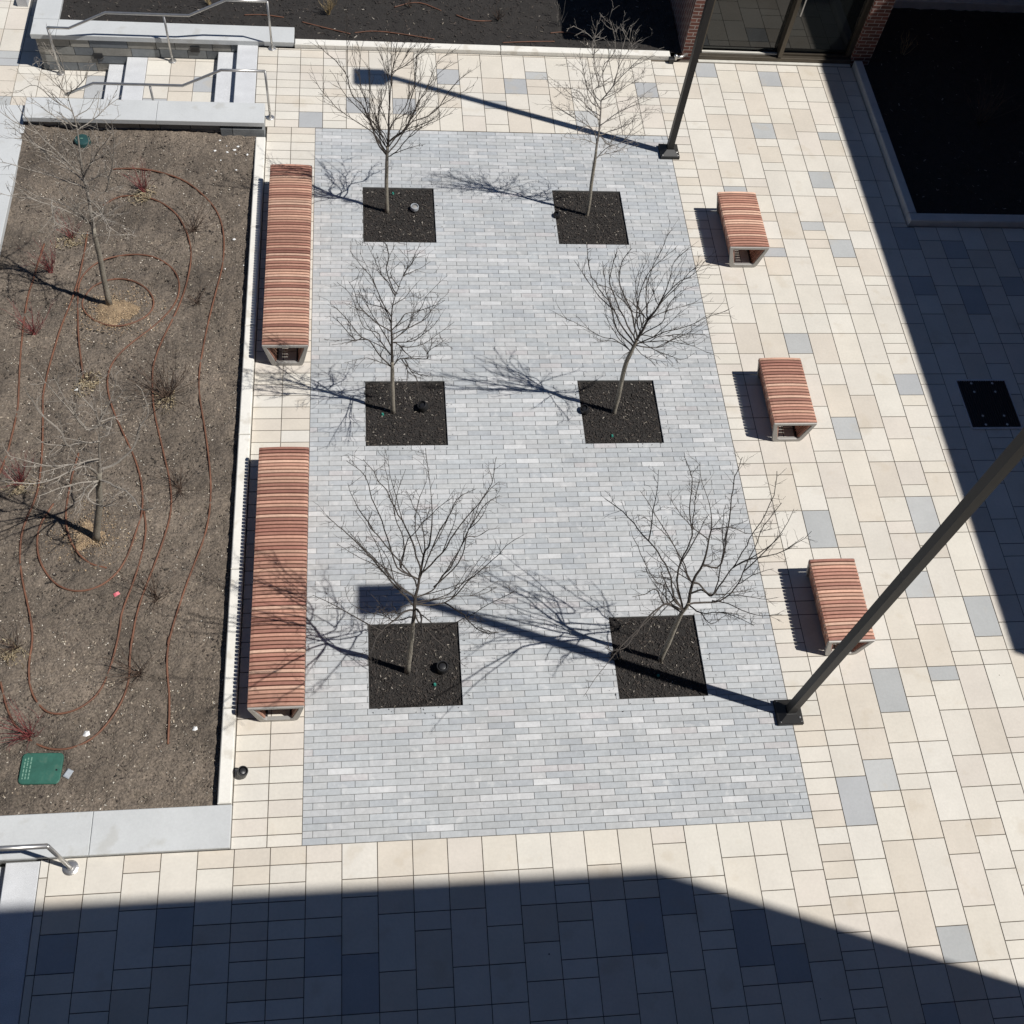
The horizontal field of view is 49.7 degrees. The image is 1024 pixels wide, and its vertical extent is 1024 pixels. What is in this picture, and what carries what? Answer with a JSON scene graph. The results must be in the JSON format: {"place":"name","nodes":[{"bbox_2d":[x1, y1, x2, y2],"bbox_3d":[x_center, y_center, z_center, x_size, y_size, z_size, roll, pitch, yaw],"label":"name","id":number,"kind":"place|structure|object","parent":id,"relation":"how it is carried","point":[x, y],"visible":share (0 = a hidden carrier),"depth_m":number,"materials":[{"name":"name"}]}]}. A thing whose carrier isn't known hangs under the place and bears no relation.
{"place":"outdoors","nodes":[
{"label":"outdoors","id":0,"kind":"place"},
{"bbox_2d":[0,0,107,104],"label":"pavement","id":1,"kind":"structure","parent":0,"point":[18,46],"depth_m":18.28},
{"bbox_2d":[16,0,29,6],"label":"granite step","id":2,"kind":"object","parent":1,"relation":"on","point":[22,3],"visible":0.33,"depth_m":18.98,"materials":[{"name":"grey stone"}]},
{"bbox_2d":[46,0,275,75],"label":"handrail","id":3,"kind":"object","parent":1,"relation":"on","point":[172,60],"visible":0.91,"depth_m":17.51,"materials":[{"name":"metal"}]},
{"bbox_2d":[65,69,274,120],"bbox_3d":[-5.253,-6.220,17.042,3.112,1.481,0.130,-1,60,-7],"label":"handrail","id":4,"kind":"object","parent":1,"relation":"on","point":[269,117],"visible":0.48,"depth_m":16.62,"materials":[{"name":"metal"}]},
{"bbox_2d":[0,121,256,815],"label":"planter soil","id":5,"kind":"structure","parent":0,"point":[179,428],"depth_m":13.95,"materials":[{"name":"brown soil"}]},
{"bbox_2d":[0,614,30,668],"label":"bare shrub","id":6,"kind":"object","parent":5,"relation":"on","point":[12,649],"visible":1,"depth_m":12.53,"materials":[{"name":"brown plant"}]},
{"bbox_2d":[0,448,42,496],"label":"bare shrub","id":7,"kind":"object","parent":5,"relation":"on","point":[20,487],"visible":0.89,"depth_m":13.60,"materials":[{"name":"brown plant"}]},
{"bbox_2d":[0,243,44,473],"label":"drip tube","id":8,"kind":"object","parent":5,"relation":"on","point":[19,372],"visible":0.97,"depth_m":14.59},
{"bbox_2d":[0,694,45,755],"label":"bare shrub","id":9,"kind":"object","parent":5,"relation":"on","point":[27,734],"visible":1,"depth_m":11.91,"materials":[{"name":"red plant"}]},
{"bbox_2d":[3,298,53,334],"bbox_3d":[-6.353,-2.566,14.635,0.722,0.553,0.586,-1,60,-7],"label":"bare shrub","id":10,"kind":"object","parent":5,"relation":"on","point":[29,327],"visible":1,"depth_m":14.70,"materials":[{"name":"red plant"}]},
{"bbox_2d":[14,238,58,272],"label":"bare shrub","id":11,"kind":"object","parent":5,"relation":"on","point":[47,267],"visible":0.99,"depth_m":15.26,"materials":[{"name":"red plant"}]},
{"bbox_2d":[18,753,63,784],"bbox_3d":[-5.071,2.773,11.934,0.430,0.076,0.344,1,59,-6],"label":"valve box","id":12,"kind":"object","parent":5,"relation":"on","point":[40,768],"visible":1,"depth_m":11.90,"materials":[{"name":"green plastic"}]},
{"bbox_2d":[0,24,135,305],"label":"bare tree","id":13,"kind":"object","parent":5,"relation":"on","point":[106,291],"visible":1,"depth_m":13.19,"materials":[{"name":"grey plant"}]},
{"bbox_2d":[63,768,73,779],"bbox_3d":[-4.777,2.822,11.918,0.070,0.050,0.100,26,51,2],"label":"stone block","id":14,"kind":"object","parent":5,"relation":"on","point":[67,773],"depth_m":11.90,"materials":[{"name":"grey stone"}]},
{"bbox_2d":[53,205,86,248],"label":"bare shrub","id":15,"kind":"object","parent":5,"relation":"on","point":[71,237],"visible":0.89,"depth_m":15.70,"materials":[{"name":"beige plant"}]},
{"bbox_2d":[0,359,157,542],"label":"bare tree","id":16,"kind":"object","parent":5,"relation":"on","point":[99,500],"visible":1,"depth_m":11.67,"materials":[{"name":"grey plant"}]},
{"bbox_2d":[74,134,90,147],"bbox_3d":[-6.452,-5.564,16.630,0.240,0.134,0.240,-1,60,-7],"label":"valve box","id":17,"kind":"object","parent":5,"relation":"on","point":[83,139],"visible":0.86,"depth_m":16.57,"materials":[{"name":"teal plastic"}]},
{"bbox_2d":[19,232,146,714],"bbox_3d":[-5.298,-0.888,14.073,1.504,0.069,7.284,-1,60,-7],"label":"drip tube","id":18,"kind":"object","parent":5,"relation":"on","point":[25,594],"visible":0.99,"depth_m":13.24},
{"bbox_2d":[65,453,106,568],"bbox_3d":[-5.304,0.008,13.532,0.354,0.039,1.744,-16,63,-15],"label":"drip tube","id":19,"kind":"object","parent":5,"relation":"on","point":[70,539],"visible":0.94,"depth_m":13.44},
{"bbox_2d":[71,355,101,396],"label":"bare shrub","id":20,"kind":"object","parent":5,"relation":"on","point":[89,383],"visible":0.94,"depth_m":14.49,"materials":[{"name":"beige plant"}]},
{"bbox_2d":[83,731,89,736],"bbox_3d":[-4.665,2.430,12.140,0.072,0.030,0.071,16,59,3],"label":"paper scrap","id":21,"kind":"object","parent":5,"relation":"on","point":[86,733],"visible":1,"depth_m":12.14,"materials":[{"name":"white paper"}]},
{"bbox_2d":[75,520,104,550],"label":"sandy soil","id":22,"kind":"structure","parent":5,"relation":"on","point":[79,547],"depth_m":13.34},
{"bbox_2d":[0,195,191,750],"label":"drip tube","id":23,"kind":"object","parent":5,"relation":"on","point":[130,649],"visible":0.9,"depth_m":13.44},
{"bbox_2d":[36,254,179,591],"bbox_3d":[-5.178,-1.356,14.362,1.406,0.058,5.334,-1,60,-7],"label":"drip tube","id":24,"kind":"object","parent":5,"relation":"on","point":[133,455],"visible":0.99,"depth_m":14.32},
{"bbox_2d":[96,299,139,327],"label":"sandy soil","id":25,"kind":"structure","parent":5,"relation":"on","point":[99,306],"depth_m":15.13,"materials":[{"name":"beige soil"}]},
{"bbox_2d":[81,278,154,326],"bbox_3d":[-5.425,-2.883,15.242,0.982,0.053,0.873,-1,60,-7],"label":"drip tube","id":26,"kind":"object","parent":5,"relation":"on","point":[89,290],"visible":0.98,"depth_m":15.22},
{"bbox_2d":[0,128,254,814],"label":"bark litter","id":27,"kind":"object","parent":5,"relation":"on","point":[87,532],"visible":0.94,"depth_m":13.95,"materials":[{"name":"brown wood"}]},
{"bbox_2d":[95,631,172,693],"bbox_3d":[-4.194,1.694,12.322,0.658,0.587,0.832,39,63,16],"label":"bare shrub","id":28,"kind":"object","parent":5,"relation":"on","point":[138,673],"visible":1,"depth_m":12.41,"materials":[{"name":"brown plant"}]},
{"bbox_2d":[113,158,156,204],"bbox_3d":[-5.449,-4.832,16.033,0.580,0.589,0.654,-27,66,-20],"label":"bare shrub","id":29,"kind":"object","parent":5,"relation":"on","point":[143,190],"visible":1,"depth_m":16.20,"materials":[{"name":"beige plant"}]},
{"bbox_2d":[112,559,178,614],"bbox_3d":[-4.176,0.818,12.873,0.584,0.547,0.814,-37,69,-24],"label":"bare shrub","id":30,"kind":"object","parent":5,"relation":"on","point":[154,593],"visible":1,"depth_m":12.97,"materials":[{"name":"brown plant"}]},
{"bbox_2d":[103,341,203,412],"bbox_3d":[-4.498,-1.731,14.163,1.481,0.862,0.850,36,62,15],"label":"bare shrub","id":31,"kind":"object","parent":5,"relation":"on","point":[166,395],"visible":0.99,"depth_m":14.36,"materials":[{"name":"brown plant"}]},
{"bbox_2d":[112,168,224,743],"bbox_3d":[-4.165,-1.385,14.465,1.475,0.122,9.015,-9,61,-12],"label":"drip tube","id":32,"kind":"object","parent":5,"relation":"on","point":[174,620],"visible":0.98,"depth_m":14.11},
{"bbox_2d":[144,453,209,503],"bbox_3d":[-4.077,-0.389,13.568,0.920,0.619,0.698,27,60,10],"label":"bare shrub","id":33,"kind":"object","parent":5,"relation":"on","point":[180,486],"visible":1,"depth_m":13.73,"materials":[{"name":"brown plant"}]},
{"bbox_2d":[176,266,221,304],"bbox_3d":[-4.247,-3.132,15.261,0.573,0.478,0.631,21,59,6],"label":"bare shrub","id":34,"kind":"object","parent":5,"relation":"on","point":[197,299],"visible":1,"depth_m":15.30,"materials":[{"name":"brown plant"}]},
{"bbox_2d":[174,187,234,235],"bbox_3d":[-4.381,-4.199,15.830,0.965,0.550,0.975,18,59,4],"label":"bare shrub","id":35,"kind":"object","parent":5,"relation":"on","point":[193,229],"visible":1,"depth_m":15.96,"materials":[{"name":"brown plant"}]},
{"bbox_2d":[142,58,217,101],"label":"landing pavement","id":36,"kind":"structure","parent":0,"point":[165,71],"depth_m":18.03,"materials":[{"name":"beige stone"}]},
{"bbox_2d":[214,52,236,102],"bbox_3d":[-4.633,-6.714,18.006,0.324,0.450,1.765,-1,60,-7],"label":"granite step","id":37,"kind":"object","parent":36,"relation":"on","point":[224,86],"visible":0.36,"depth_m":17.92,"materials":[{"name":"white stone"}]},
{"bbox_2d":[60,0,680,52],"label":"mulch bed","id":38,"kind":"object","parent":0,"point":[415,17],"visible":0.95,"depth_m":18.88,"materials":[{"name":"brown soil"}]},
{"bbox_2d":[244,14,283,17],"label":"drip tube","id":39,"kind":"object","parent":38,"relation":"on","point":[264,14],"visible":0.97,"depth_m":18.52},
{"bbox_2d":[302,21,349,33],"bbox_3d":[-3.108,-8.094,18.502,0.844,0.018,0.021,15,59,3],"label":"drip tube","id":40,"kind":"object","parent":38,"relation":"on","point":[324,27],"visible":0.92,"depth_m":18.50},
{"bbox_2d":[320,0,336,14],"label":"bare shrub","id":41,"kind":"object","parent":38,"relation":"on","point":[329,9],"visible":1,"depth_m":18.57,"materials":[{"name":"plant"}]},
{"bbox_2d":[354,31,433,39],"bbox_3d":[-1.970,-8.021,18.585,1.338,0.017,0.108,3,59,-5],"label":"drip tube","id":42,"kind":"object","parent":38,"relation":"on","point":[395,33],"visible":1,"depth_m":18.60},
{"bbox_2d":[394,2,441,10],"bbox_3d":[-1.616,-8.704,19.029,0.810,0.018,0.184,2,59,-5],"label":"drip tube","id":43,"kind":"object","parent":38,"relation":"on","point":[418,2],"visible":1,"depth_m":19.03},
{"bbox_2d":[456,14,490,20],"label":"drip tube","id":44,"kind":"object","parent":38,"relation":"on","point":[472,20],"visible":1,"depth_m":18.97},
{"bbox_2d":[492,0,508,19],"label":"bare shrub","id":45,"kind":"object","parent":38,"relation":"on","point":[498,17],"visible":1,"depth_m":18.96,"materials":[{"name":"brown plant"}]},
{"bbox_2d":[502,41,554,42],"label":"drip tube","id":46,"kind":"object","parent":38,"relation":"on","point":[527,41],"visible":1,"depth_m":18.80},
{"bbox_2d":[555,0,565,26],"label":"bare shrub","id":47,"kind":"object","parent":38,"relation":"on","point":[558,14],"visible":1,"depth_m":19.00,"materials":[{"name":"plant"}]},
{"bbox_2d":[550,32,587,36],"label":"drip tube","id":48,"kind":"object","parent":38,"relation":"on","point":[569,32],"visible":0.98,"depth_m":19.04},
{"bbox_2d":[293,40,673,652],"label":"ground","id":49,"kind":"structure","parent":0,"point":[671,54],"depth_m":19.82,"materials":[{"name":"beige stone"}]},
{"bbox_2d":[0,867,4,898],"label":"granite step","id":50,"kind":"object","parent":49,"relation":"on","point":[2,870],"depth_m":11.44,"materials":[{"name":"grey stone"}]},
{"bbox_2d":[0,105,27,252],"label":"stone wall","id":51,"kind":"structure","parent":49,"relation":"on","point":[9,150],"depth_m":16.23,"materials":[{"name":"stone"}]},
{"bbox_2d":[0,861,40,1023],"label":"granite step","id":52,"kind":"object","parent":49,"relation":"on","point":[18,893],"visible":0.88,"depth_m":11.06,"materials":[{"name":"grey stone"}]},
{"bbox_2d":[104,64,125,99],"bbox_3d":[-6.451,-6.528,18.046,0.316,0.450,1.765,-1,60,-7],"label":"granite step","id":53,"kind":"object","parent":49,"relation":"on","point":[116,72],"visible":0.23,"depth_m":18.10,"materials":[{"name":"white stone"}]},
{"bbox_2d":[0,805,231,866],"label":"stone wall","id":54,"kind":"structure","parent":49,"relation":"on","point":[130,832],"depth_m":11.58,"materials":[{"name":"stone"}]},
{"bbox_2d":[121,57,147,99],"bbox_3d":[-6.117,-6.598,17.978,0.325,0.500,1.765,-1,60,-7],"label":"granite step","id":55,"kind":"object","parent":49,"relation":"on","point":[135,70],"visible":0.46,"depth_m":17.96,"materials":[{"name":"white stone"}]},
{"bbox_2d":[22,97,266,137],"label":"stone wall","id":56,"kind":"structure","parent":49,"relation":"on","point":[236,119],"depth_m":16.76,"materials":[{"name":"stone"}]},
{"bbox_2d":[30,0,294,70],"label":"stone wall","id":57,"kind":"structure","parent":49,"relation":"on","point":[104,44],"depth_m":18.07,"materials":[{"name":"stone"}]},
{"bbox_2d":[19,47,1023,1023],"bbox_3d":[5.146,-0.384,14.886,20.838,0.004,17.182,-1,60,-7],"label":"plaza pavement","id":58,"kind":"structure","parent":0,"point":[369,932],"depth_m":12.76,"materials":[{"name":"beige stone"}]},
{"bbox_2d":[0,843,78,875],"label":"handrail","id":59,"kind":"object","parent":58,"relation":"on","point":[70,867],"visible":1,"depth_m":10.74,"materials":[{"name":"metal"}]},
{"bbox_2d":[217,137,265,804],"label":"planter kerb","id":60,"kind":"structure","parent":58,"relation":"on","point":[228,740],"depth_m":13.72,"materials":[{"name":"concrete"}]},
{"bbox_2d":[236,766,247,778],"bbox_3d":[-2.920,2.826,11.984,0.142,0.197,0.114,-1,60,-7],"label":"landscape light","id":61,"kind":"object","parent":58,"relation":"on","point":[242,772],"visible":1,"depth_m":11.93,"materials":[{"name":"black metal"}]},
{"bbox_2d":[233,45,257,102],"bbox_3d":[-4.293,-6.783,17.939,0.329,0.500,1.765,-1,60,-7],"label":"granite step","id":62,"kind":"object","parent":58,"relation":"on","point":[245,83],"visible":0.46,"depth_m":17.78,"materials":[{"name":"white stone"}]},
{"bbox_2d":[247,447,308,721],"bbox_3d":[-2.723,0.762,13.074,0.617,0.454,3.420,-1,60,-7],"label":"slatted bench","id":63,"kind":"object","parent":58,"relation":"on","point":[276,677],"visible":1,"depth_m":12.77,"materials":[{"name":"brown wood"}]},
{"bbox_2d":[262,164,311,365],"bbox_3d":[-3.135,-3.547,15.587,0.612,0.454,3.390,-1,60,-7],"label":"slatted bench","id":64,"kind":"object","parent":58,"relation":"on","point":[286,309],"visible":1,"depth_m":15.27,"materials":[{"name":"brown wood"}]},
{"bbox_2d":[295,39,669,59],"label":"kerb","id":65,"kind":"structure","parent":58,"relation":"on","point":[478,49],"depth_m":18.58,"materials":[{"name":"concrete"}]},
{"bbox_2d":[668,53,687,63],"bbox_3d":[2.845,-7.770,18.931,0.356,0.150,0.098,-15,62,-15],"label":"hose connection","id":66,"kind":"object","parent":58,"relation":"on","point":[671,59],"visible":1,"depth_m":18.89,"materials":[{"name":"metal"}]},
{"bbox_2d":[716,192,768,267],"bbox_3d":[3.445,-4.284,16.749,0.608,0.454,1.140,-1,60,-7],"label":"slatted bench","id":67,"kind":"object","parent":58,"relation":"on","point":[739,213],"visible":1,"depth_m":16.56,"materials":[{"name":"brown wood"}]},
{"bbox_2d":[757,357,816,441],"bbox_3d":[3.716,-1.551,15.156,0.603,0.453,1.110,-1,60,-7],"label":"slatted bench","id":68,"kind":"object","parent":58,"relation":"on","point":[786,393],"visible":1,"depth_m":14.97,"materials":[{"name":"brown wood"}]},
{"bbox_2d":[806,558,874,655],"bbox_3d":[3.979,1.154,13.578,0.588,0.453,1.115,-1,60,-7],"label":"slatted bench","id":69,"kind":"object","parent":58,"relation":"on","point":[839,599],"visible":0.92,"depth_m":13.42,"materials":[{"name":"brown wood"}]},
{"bbox_2d":[669,0,1023,66],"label":"brick building","id":70,"kind":"structure","parent":58,"relation":"on","point":[838,33],"depth_m":18.93,"materials":[{"name":"red brick"}]},
{"bbox_2d":[699,0,873,63],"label":"window","id":71,"kind":"structure","parent":70,"relation":"in","point":[827,31],"depth_m":18.85,"materials":[{"name":"clear glass"}]},
{"bbox_2d":[852,61,1023,227],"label":"kerb","id":72,"kind":"structure","parent":58,"relation":"on","point":[912,217],"depth_m":17.66,"materials":[{"name":"grey concrete"}]},
{"bbox_2d":[955,379,1022,429],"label":"metal grate","id":73,"kind":"object","parent":58,"relation":"on","point":[988,404],"visible":0.99,"depth_m":15.73,"materials":[{"name":"black metal"}]},
{"bbox_2d":[302,128,811,845],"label":"brick pavement","id":74,"kind":"structure","parent":0,"point":[350,164],"depth_m":14.09,"materials":[{"name":"grey brick"}]},
{"bbox_2d":[658,0,714,159],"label":"lamp post","id":75,"kind":"object","parent":74,"relation":"on","point":[669,150],"visible":1,"depth_m":16.68,"materials":[{"name":"brown metal"}]},
{"bbox_2d":[773,428,1023,725],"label":"lamp post","id":76,"kind":"object","parent":74,"relation":"on","point":[788,712],"visible":1,"depth_m":9.94,"materials":[{"name":"brown metal"}]},
{"bbox_2d":[302,132,811,845],"bbox_3d":[0.146,-1.268,14.897,5.645,0.050,11.090,-1,60,-7],"label":"brick bedding","id":77,"kind":"object","parent":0,"point":[526,586],"visible":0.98,"depth_m":13.37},
{"bbox_2d":[360,187,442,246],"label":"mulch","id":78,"kind":"object","parent":77,"relation":"in","point":[418,226],"visible":0.96,"depth_m":16.56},
{"bbox_2d":[303,2,480,213],"bbox_3d":[-1.597,-5.546,15.146,2.352,3.712,1.239,-1,60,-7],"label":"bare tree","id":79,"kind":"object","parent":78,"relation":"on","point":[411,115],"visible":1,"depth_m":15.00,"materials":[{"name":"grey plant"}]},
{"bbox_2d":[410,203,418,211],"bbox_3d":[-1.464,-4.559,16.624,0.124,0.102,0.122,-1,60,-7],"label":"landscape light","id":80,"kind":"object","parent":78,"relation":"on","point":[414,207],"visible":1,"depth_m":16.59,"materials":[{"name":"grey metal"}]},
{"bbox_2d":[358,376,447,451],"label":"mulch","id":81,"kind":"object","parent":77,"relation":"in","point":[410,423],"visible":0.97,"depth_m":14.72,"materials":[{"name":"black wood"}]},
{"bbox_2d":[317,224,454,413],"bbox_3d":[-1.479,-2.025,13.152,1.717,3.568,1.627,-1,60,-7],"label":"bare tree","id":82,"kind":"object","parent":81,"relation":"on","point":[392,389],"visible":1,"depth_m":13.21,"materials":[{"name":"grey plant"}]},
{"bbox_2d":[417,400,428,411],"bbox_3d":[-1.188,-1.401,14.756,0.151,0.167,0.128,-1,60,-7],"label":"landscape light","id":83,"kind":"object","parent":81,"relation":"on","point":[422,406],"visible":1,"depth_m":14.72,"materials":[{"name":"black plastic"}]},
{"bbox_2d":[356,617,470,713],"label":"mulch","id":84,"kind":"object","parent":77,"relation":"in","point":[396,687],"visible":0.91,"depth_m":12.90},
{"bbox_2d":[310,446,523,692],"bbox_3d":[-0.869,1.121,11.012,2.082,4.149,2.716,-1,60,-7],"label":"bare tree","id":85,"kind":"object","parent":84,"relation":"on","point":[407,670],"visible":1,"depth_m":10.87,"materials":[{"name":"grey plant"}]},
{"bbox_2d":[436,661,447,673],"bbox_3d":[-0.811,1.817,12.886,0.140,0.142,0.138,-1,60,-7],"label":"landscape light","id":86,"kind":"object","parent":84,"relation":"on","point":[441,667],"visible":1,"depth_m":12.84,"materials":[{"name":"black plastic"}]},
{"bbox_2d":[551,191,629,244],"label":"mulch","id":87,"kind":"object","parent":77,"relation":"in","point":[603,221],"visible":0.98,"depth_m":16.91,"materials":[{"name":"black soil"}]},
{"bbox_2d":[553,211,559,218],"bbox_3d":[0.678,-4.505,16.824,0.116,0.133,0.098,-1,60,-7],"label":"landscape light","id":88,"kind":"object","parent":87,"relation":"on","point":[556,214],"visible":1,"depth_m":16.79,"materials":[{"name":"black plastic"}]},
{"bbox_2d":[532,1,667,215],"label":"bare tree","id":89,"kind":"object","parent":87,"relation":"on","point":[596,148],"visible":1,"depth_m":15.09,"materials":[{"name":"brown plant"}]},
{"bbox_2d":[577,375,666,448],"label":"mulch","id":90,"kind":"object","parent":77,"relation":"in","point":[634,418],"visible":0.97,"depth_m":15.08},
{"bbox_2d":[580,404,589,414],"bbox_3d":[0.983,-1.378,14.987,0.139,0.155,0.118,-1,60,-7],"label":"landscape light","id":91,"kind":"object","parent":90,"relation":"on","point":[584,409],"visible":1,"depth_m":14.95,"materials":[{"name":"black plastic"}]},
{"bbox_2d":[551,220,736,413],"bbox_3d":[1.550,-2.186,13.587,2.137,3.557,1.282,-1,60,-7],"label":"bare tree","id":92,"kind":"object","parent":90,"relation":"on","point":[624,369],"visible":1,"depth_m":13.37,"materials":[{"name":"brown plant"}]},
{"bbox_2d":[601,612,706,711],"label":"mulch","id":93,"kind":"object","parent":77,"relation":"in","point":[679,669],"visible":0.94,"depth_m":13.26,"materials":[{"name":"brown soil"}]},
{"bbox_2d":[611,651,619,660],"bbox_3d":[1.229,1.718,13.185,0.120,0.130,0.108,-1,60,-7],"label":"landscape light","id":94,"kind":"object","parent":93,"relation":"on","point":[614,658],"visible":0.77,"depth_m":13.15,"materials":[{"name":"black plastic"}]},
{"bbox_2d":[584,448,816,698],"bbox_3d":[1.787,0.885,11.467,2.475,4.109,2.408,-1,60,-7],"label":"bare tree","id":95,"kind":"object","parent":93,"relation":"on","point":[681,610],"visible":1,"depth_m":11.39,"materials":[{"name":"brown plant"}]},
{"bbox_2d":[864,8,1023,214],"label":"mulch bed","id":96,"kind":"object","parent":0,"point":[965,115],"visible":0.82,"depth_m":19.14,"materials":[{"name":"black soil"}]},
{"bbox_2d":[900,36,918,54],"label":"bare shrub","id":97,"kind":"object","parent":96,"relation":"on","point":[906,46],"visible":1,"depth_m":19.62,"materials":[{"name":"plant"}]},
{"bbox_2d":[964,74,1023,125],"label":"bare shrub","id":98,"kind":"object","parent":96,"relation":"on","point":[979,121],"visible":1,"depth_m":18.72,"materials":[{"name":"brown plant"}]}
]}

